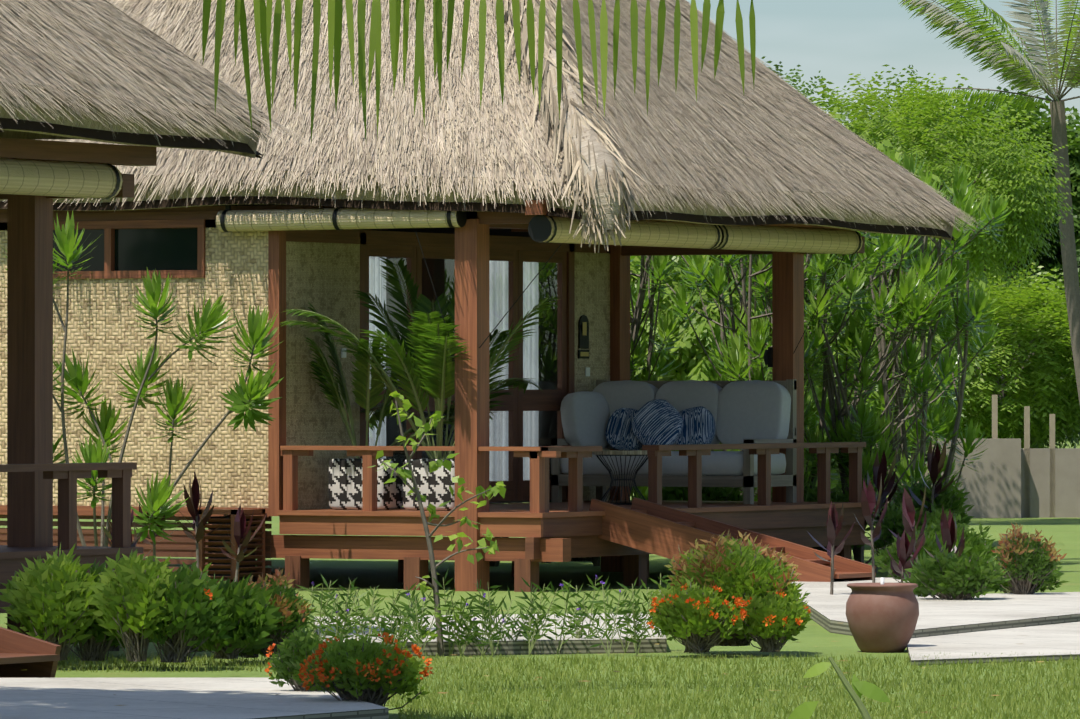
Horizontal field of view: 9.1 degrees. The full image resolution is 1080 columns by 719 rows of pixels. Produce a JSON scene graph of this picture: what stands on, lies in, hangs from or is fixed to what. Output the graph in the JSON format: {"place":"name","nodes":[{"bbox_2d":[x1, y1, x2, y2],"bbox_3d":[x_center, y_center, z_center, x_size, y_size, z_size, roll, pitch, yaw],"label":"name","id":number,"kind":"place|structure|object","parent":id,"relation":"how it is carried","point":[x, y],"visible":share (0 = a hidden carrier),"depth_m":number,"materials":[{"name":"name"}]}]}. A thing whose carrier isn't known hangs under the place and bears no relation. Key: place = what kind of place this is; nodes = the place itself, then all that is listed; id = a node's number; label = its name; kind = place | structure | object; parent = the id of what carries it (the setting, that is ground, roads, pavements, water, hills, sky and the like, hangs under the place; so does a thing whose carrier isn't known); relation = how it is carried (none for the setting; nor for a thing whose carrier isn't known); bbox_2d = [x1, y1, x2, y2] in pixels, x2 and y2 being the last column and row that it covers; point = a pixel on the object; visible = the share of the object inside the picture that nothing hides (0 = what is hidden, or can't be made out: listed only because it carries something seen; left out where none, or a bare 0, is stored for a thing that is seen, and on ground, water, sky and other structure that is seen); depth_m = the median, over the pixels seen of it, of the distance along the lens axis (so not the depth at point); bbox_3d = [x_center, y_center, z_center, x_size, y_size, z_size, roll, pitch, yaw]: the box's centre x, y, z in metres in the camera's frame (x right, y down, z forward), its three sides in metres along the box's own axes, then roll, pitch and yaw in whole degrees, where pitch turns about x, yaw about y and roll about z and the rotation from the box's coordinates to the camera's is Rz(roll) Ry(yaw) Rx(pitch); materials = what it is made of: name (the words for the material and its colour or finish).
{"place":"outdoors","nodes":[
{"label":"outdoors","id":0,"kind":"place"},
{"bbox_2d":[0,678,388,718],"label":"paving","id":1,"kind":"structure","parent":0,"point":[142,698],"depth_m":33.98,"materials":[{"name":"grey concrete"}]},
{"bbox_2d":[202,0,755,140],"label":"palm frond","id":2,"kind":"object","parent":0,"point":[262,14],"visible":1,"depth_m":36.12,"materials":[{"name":"green plant"}]},
{"bbox_2d":[0,435,1079,718],"bbox_3d":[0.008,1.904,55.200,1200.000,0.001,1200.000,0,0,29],"label":"lawn ground","id":3,"kind":"structure","parent":0,"point":[816,639],"depth_m":50.87,"materials":[{"name":"green plant"}]},
{"bbox_2d":[0,138,156,677],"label":"wooden porch frame","id":4,"kind":"object","parent":3,"relation":"on","point":[31,469],"visible":0.65,"depth_m":43.12,"materials":[{"name":"brown wood"}]},
{"bbox_2d":[0,158,122,198],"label":"neighbour bamboo blinds","id":5,"kind":"object","parent":4,"relation":"attached to","point":[58,178],"visible":0.83,"depth_m":41.96,"materials":[{"name":"wood"}]},
{"bbox_2d":[0,0,262,158],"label":"thatch roof","id":6,"kind":"structure","parent":4,"relation":"on","point":[30,128],"depth_m":41.90,"materials":[{"name":"brown wicker"}]},
{"bbox_2d":[0,0,314,147],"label":"neighbour thatch strands","id":7,"kind":"object","parent":4,"relation":"on","point":[211,113],"visible":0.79,"depth_m":41.88},
{"bbox_2d":[0,543,285,662],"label":"bushes","id":8,"kind":"object","parent":3,"relation":"on","point":[134,605],"visible":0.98,"depth_m":39.73,"materials":[{"name":"green plant"}]},
{"bbox_2d":[4,211,284,546],"bbox_3d":[-3.288,0.339,55.436,2.446,3.154,1.203,0,0,29],"label":"dracaena shrub","id":9,"kind":"object","parent":3,"relation":"on","point":[254,393],"visible":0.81,"depth_m":55.45,"materials":[{"name":"green plant"}]},
{"bbox_2d":[244,566,432,709],"bbox_3d":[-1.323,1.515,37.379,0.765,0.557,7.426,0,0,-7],"label":"ixora shrub","id":10,"kind":"object","parent":3,"relation":"on","point":[363,668],"visible":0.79,"depth_m":34.01,"materials":[{"name":"green plant"}]},
{"bbox_2d":[0,200,875,591],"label":"timber frame","id":11,"kind":"object","parent":3,"relation":"on","point":[540,526],"visible":0.69,"depth_m":56.45,"materials":[{"name":"red wood"}]},
{"bbox_2d":[0,204,609,509],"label":"woven walls","id":12,"kind":"structure","parent":11,"relation":"on","point":[229,465],"depth_m":57.06,"materials":[{"name":"beige wicker"}]},
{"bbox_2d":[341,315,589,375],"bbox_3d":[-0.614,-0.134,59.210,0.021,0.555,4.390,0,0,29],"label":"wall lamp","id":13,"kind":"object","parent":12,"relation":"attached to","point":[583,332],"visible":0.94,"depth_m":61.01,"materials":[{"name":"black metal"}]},
{"bbox_2d":[53,228,559,480],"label":"glass panes","id":14,"kind":"object","parent":11,"relation":"on","point":[157,249],"visible":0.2,"depth_m":57.36,"materials":[{"name":"black"}]},
{"bbox_2d":[329,458,454,510],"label":"planters","id":15,"kind":"object","parent":11,"relation":"on","point":[345,483],"visible":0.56,"depth_m":56.48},
{"bbox_2d":[280,256,560,458],"bbox_3d":[-0.891,-0.003,56.673,2.499,1.748,2.698,0,0,29],"label":"potted areca palm","id":16,"kind":"object","parent":11,"relation":"on","point":[425,364],"visible":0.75,"depth_m":56.40,"materials":[{"name":"green plant"}]},
{"bbox_2d":[369,256,537,480],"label":"curtains","id":17,"kind":"object","parent":11,"relation":"hanging from","point":[532,430],"depth_m":60.27,"materials":[{"name":"white fabric"}]},
{"bbox_2d":[0,0,955,240],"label":"thatch roof","id":18,"kind":"structure","parent":11,"relation":"on","point":[602,154],"depth_m":56.66,"materials":[{"name":"brown wicker"}]},
{"bbox_2d":[3,0,980,252],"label":"thatch strands","id":19,"kind":"object","parent":11,"relation":"on","point":[590,221],"visible":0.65,"depth_m":56.62},
{"bbox_2d":[215,205,862,254],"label":"rolled bamboo blinds","id":20,"kind":"object","parent":11,"relation":"on","point":[556,229],"visible":0.75,"depth_m":56.35,"materials":[{"name":"beige"}]},
{"bbox_2d":[592,450,647,504],"bbox_3d":[0.730,1.036,59.264,0.540,0.474,0.540,0,0,29],"label":"wire side table","id":21,"kind":"object","parent":11,"relation":"on","point":[620,453],"visible":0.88,"depth_m":59.18,"materials":[{"name":"black metal"}]},
{"bbox_2d":[551,379,796,503],"bbox_3d":[1.195,0.728,60.266,2.000,1.100,0.900,0,0,29],"label":"sofa frame","id":22,"kind":"object","parent":11,"relation":"on","point":[747,481],"visible":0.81,"depth_m":60.11,"materials":[{"name":"brown wood"}]},
{"bbox_2d":[560,380,790,475],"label":"sofa cushions","id":23,"kind":"object","parent":22,"relation":"on","point":[627,415],"visible":0.77,"depth_m":60.26,"materials":[{"name":"grey fabric"}]},
{"bbox_2d":[370,391,505,655],"bbox_3d":[-0.659,1.022,41.901,0.895,1.659,0.568,0,0,6],"label":"young tree","id":24,"kind":"object","parent":3,"relation":"on","point":[405,474],"visible":0.92,"depth_m":41.89,"materials":[{"name":"green plant"}]},
{"bbox_2d":[295,568,671,656],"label":"plants","id":25,"kind":"object","parent":3,"relation":"on","point":[467,634],"visible":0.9,"depth_m":41.95,"materials":[{"name":"green plant"}]},
{"bbox_2d":[313,613,666,655],"bbox_3d":[-0.269,1.810,44.575,2.415,0.088,5.670,0,0,-3],"label":"garden bed","id":26,"kind":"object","parent":3,"relation":"on","point":[571,645],"depth_m":42.37,"materials":[{"name":"grey gravel"}]},
{"bbox_2d":[102,438,971,594],"bbox_3d":[1.617,1.291,56.628,7.572,1.246,9.531,0,0,29],"label":"red cordyline","id":27,"kind":"object","parent":3,"relation":"on","point":[906,548],"visible":0.65,"depth_m":54.18,"materials":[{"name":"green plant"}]},
{"bbox_2d":[118,610,1043,713],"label":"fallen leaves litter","id":28,"kind":"object","parent":3,"relation":"on","point":[663,704],"visible":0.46,"depth_m":36.78,"materials":[{"name":"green plant"}]},
{"bbox_2d":[647,531,812,652],"bbox_3d":[1.183,1.436,41.994,1.030,0.758,1.254,0,0,2],"label":"ixora shrub","id":29,"kind":"object","parent":3,"relation":"on","point":[720,593],"visible":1,"depth_m":41.79,"materials":[{"name":"green plant"}]},
{"bbox_2d":[489,146,1010,566],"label":"shrubs","id":30,"kind":"object","parent":3,"relation":"on","point":[924,298],"visible":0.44,"depth_m":63.00,"materials":[{"name":"green plant"}]},
{"bbox_2d":[636,56,898,302],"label":"neem tree","id":31,"kind":"object","parent":3,"relation":"on","point":[797,76],"depth_m":91.37,"materials":[{"name":"green plant"}]},
{"bbox_2d":[630,107,986,500],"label":"mango tree","id":32,"kind":"object","parent":3,"relation":"on","point":[689,354],"visible":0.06,"depth_m":69.81,"materials":[{"name":"green plant"}]},
{"bbox_2d":[571,475,1069,599],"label":"shrubs","id":33,"kind":"object","parent":3,"relation":"on","point":[1024,564],"visible":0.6,"depth_m":51.86,"materials":[{"name":"green plant"}]},
{"bbox_2d":[788,657,890,718],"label":"sapling","id":34,"kind":"object","parent":3,"relation":"on","point":[857,689],"visible":1,"depth_m":23.72,"materials":[{"name":"green plant"}]},
{"bbox_2d":[846,577,918,652],"bbox_3d":[2.159,1.610,42.572,0.464,0.470,0.464,0,0,29],"label":"terracotta urn","id":35,"kind":"object","parent":3,"relation":"on","point":[882,616],"visible":1,"depth_m":42.40,"materials":[{"name":"brown ceramic"}]},
{"bbox_2d":[792,578,1079,637],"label":"paving","id":36,"kind":"structure","parent":3,"relation":"on","point":[939,616],"depth_m":48.07,"materials":[{"name":"white concrete"}]},
{"bbox_2d":[798,64,1075,523],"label":"neem tree","id":37,"kind":"object","parent":3,"relation":"on","point":[1018,233],"visible":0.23,"depth_m":82.86,"materials":[{"name":"green plant"}]},
{"bbox_2d":[907,354,1007,462],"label":"tree","id":38,"kind":"object","parent":3,"relation":"on","point":[936,437],"depth_m":149.21,"materials":[{"name":"green plant"}]},
{"bbox_2d":[848,105,1079,439],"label":"tree line","id":39,"kind":"object","parent":3,"relation":"on","point":[1050,234],"depth_m":228.78,"materials":[{"name":"green plant"}]},
{"bbox_2d":[860,83,1079,383],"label":"mango tree","id":40,"kind":"object","parent":3,"relation":"on","point":[1048,263],"visible":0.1,"depth_m":138.56,"materials":[{"name":"green plant"}]},
{"bbox_2d":[888,395,1054,517],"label":"bamboo fence","id":41,"kind":"object","parent":3,"relation":"on","point":[1026,425],"visible":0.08,"depth_m":87.81,"materials":[{"name":"beige wood"}]},
{"bbox_2d":[897,0,1079,403],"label":"coconut palm","id":42,"kind":"object","parent":3,"relation":"on","point":[1008,62],"visible":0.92,"depth_m":119.63,"materials":[{"name":"green plant"}]},
{"bbox_2d":[907,622,1079,665],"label":"paving step","id":43,"kind":"object","parent":3,"relation":"on","point":[1052,640],"visible":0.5,"depth_m":42.74,"materials":[{"name":"white concrete"}]},
{"bbox_2d":[932,262,1079,447],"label":"acacia tree","id":44,"kind":"object","parent":3,"relation":"on","point":[1042,398],"visible":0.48,"depth_m":123.14,"materials":[{"name":"green plant"}]},
{"bbox_2d":[57,651,1079,718],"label":"lawn grass","id":45,"kind":"structure","parent":0,"point":[1066,693],"depth_m":37.00,"materials":[{"name":"green plant"}]},
{"bbox_2d":[686,0,1079,128],"label":"sky","id":46,"kind":"structure","parent":0,"point":[839,39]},
{"bbox_2d":[935,439,1079,517],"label":"garden wall","id":47,"kind":"structure","parent":0,"point":[994,486],"depth_m":87.50,"materials":[{"name":"concrete"}]}
]}

